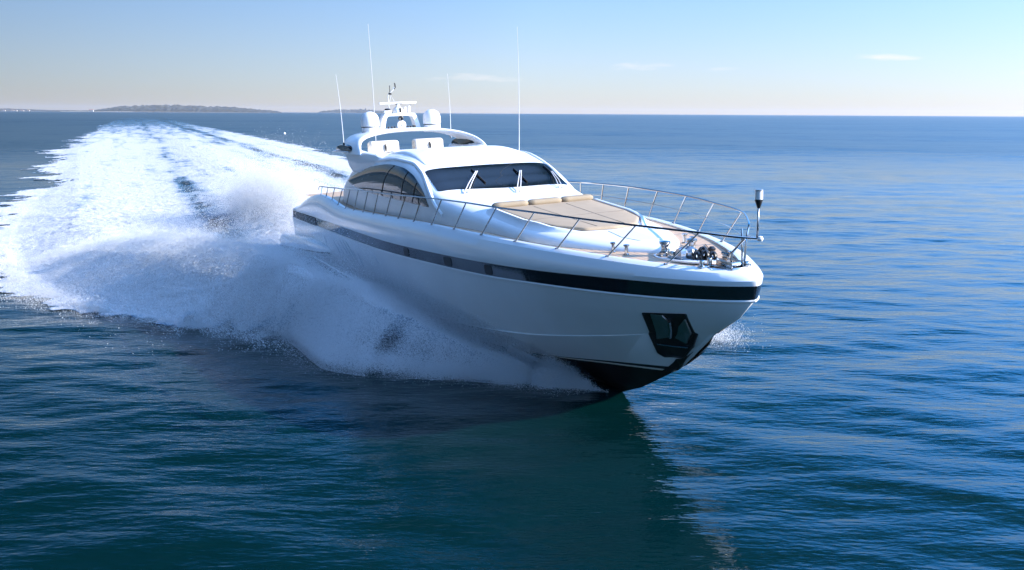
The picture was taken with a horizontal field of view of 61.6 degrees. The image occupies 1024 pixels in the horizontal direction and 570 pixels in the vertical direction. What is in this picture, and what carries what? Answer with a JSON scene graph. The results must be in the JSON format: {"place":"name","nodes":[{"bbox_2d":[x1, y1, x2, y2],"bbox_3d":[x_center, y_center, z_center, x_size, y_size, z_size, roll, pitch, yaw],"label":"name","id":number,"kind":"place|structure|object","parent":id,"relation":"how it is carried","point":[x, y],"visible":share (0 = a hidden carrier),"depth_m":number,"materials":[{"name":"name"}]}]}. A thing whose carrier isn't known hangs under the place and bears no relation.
{"place":"outdoors","nodes":[
{"label":"outdoors","id":0,"kind":"place"},
{"bbox_2d":[49,111,259,112],"bbox_3d":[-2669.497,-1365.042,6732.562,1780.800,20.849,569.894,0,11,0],"label":"island","id":1,"kind":"structure","parent":0,"point":[148,111],"depth_m":6479.99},
{"bbox_2d":[45,104,281,112],"bbox_3d":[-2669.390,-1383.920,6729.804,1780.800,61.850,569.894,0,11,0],"label":"forest","id":2,"kind":"object","parent":1,"relation":"on","point":[169,108],"visible":0.91,"depth_m":6536.87,"materials":[{"name":"wood"}]},
{"bbox_2d":[0,111,1023,569],"bbox_3d":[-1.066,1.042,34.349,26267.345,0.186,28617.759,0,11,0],"label":"sea","id":3,"kind":"structure","parent":0,"point":[858,405],"depth_m":22.70,"materials":[{"name":"teal liquid"}]},
{"bbox_2d":[0,160,349,360],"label":"wake spray","id":4,"kind":"object","parent":3,"relation":"on","point":[44,293],"visible":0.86,"depth_m":35.04,"materials":[{"name":"white liquid"}]},
{"bbox_2d":[0,120,486,360],"bbox_3d":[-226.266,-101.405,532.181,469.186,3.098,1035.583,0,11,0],"label":"wake foam","id":5,"kind":"object","parent":3,"relation":"on","point":[143,157],"visible":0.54,"depth_m":66.24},
{"bbox_2d":[168,124,347,241],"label":"stern plume","id":6,"kind":"object","parent":3,"relation":"on","point":[277,181],"visible":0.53,"depth_m":54.92,"materials":[{"name":"white liquid"}]},
{"bbox_2d":[0,159,608,394],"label":"bow spray","id":7,"kind":"object","parent":3,"relation":"on","point":[514,365],"visible":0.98,"depth_m":29.46,"materials":[{"name":"white liquid"}]},
{"bbox_2d":[280,29,762,391],"bbox_3d":[-2.120,-4.158,33.509,7.670,11.951,34.022,-8,13,-25],"label":"yacht","id":8,"kind":"object","parent":3,"relation":"on","point":[536,252],"visible":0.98,"depth_m":25.17,"materials":[{"name":"white plastic"}]},
{"bbox_2d":[336,144,351,150],"bbox_3d":[-7.110,-5.937,37.045,0.400,0.269,2.496,-8,13,-25],"label":"tail window","id":9,"kind":"structure","parent":8,"relation":"in","point":[343,147],"depth_m":36.80,"materials":[{"name":"glass"}]},
{"bbox_2d":[348,158,442,216],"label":"side window","id":10,"kind":"structure","parent":8,"relation":"in","point":[385,178],"depth_m":31.69,"materials":[{"name":"glass"}]},
{"bbox_2d":[451,138,473,143],"bbox_3d":[-2.179,-6.611,39.386,0.400,0.269,2.496,-8,13,-25],"label":"tail window","id":11,"kind":"structure","parent":8,"relation":"in","point":[456,141],"depth_m":39.25,"materials":[{"name":"glass"}]},
{"bbox_2d":[518,150,571,186],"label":"side window","id":12,"kind":"structure","parent":8,"relation":"in","point":[529,153],"depth_m":31.90,"materials":[{"name":"glass"}]},
{"bbox_2d":[712,316,762,351],"bbox_3d":[6.868,1.172,30.485,3.420,1.387,6.552,-6,13,-30],"label":"bow spray","id":13,"kind":"object","parent":3,"relation":"on","point":[716,336],"visible":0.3,"depth_m":29.86,"materials":[{"name":"white liquid"}]},
{"bbox_2d":[0,0,1023,116],"label":"sky","id":14,"kind":"structure","parent":0,"point":[667,57],"materials":[{"name":"blue"}]},
{"bbox_3d":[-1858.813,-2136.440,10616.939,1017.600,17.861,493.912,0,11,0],"label":"island","id":15,"kind":"structure","parent":0,"visible":0},
{"bbox_2d":[317,109,392,112],"bbox_3d":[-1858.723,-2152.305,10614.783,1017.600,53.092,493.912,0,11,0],"label":"forest","id":16,"kind":"object","parent":15,"relation":"on","point":[349,111],"visible":0.73,"depth_m":10428.39,"materials":[{"name":"wood"}]},
{"bbox_3d":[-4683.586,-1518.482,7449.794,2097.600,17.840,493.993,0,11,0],"label":"coast","id":17,"kind":"structure","parent":0,"visible":0},
{"bbox_2d":[0,108,53,110],"bbox_3d":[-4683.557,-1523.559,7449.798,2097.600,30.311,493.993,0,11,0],"label":"forest","id":18,"kind":"object","parent":17,"relation":"on","point":[7,109],"visible":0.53,"depth_m":7316.36,"materials":[{"name":"wood"}]}
]}

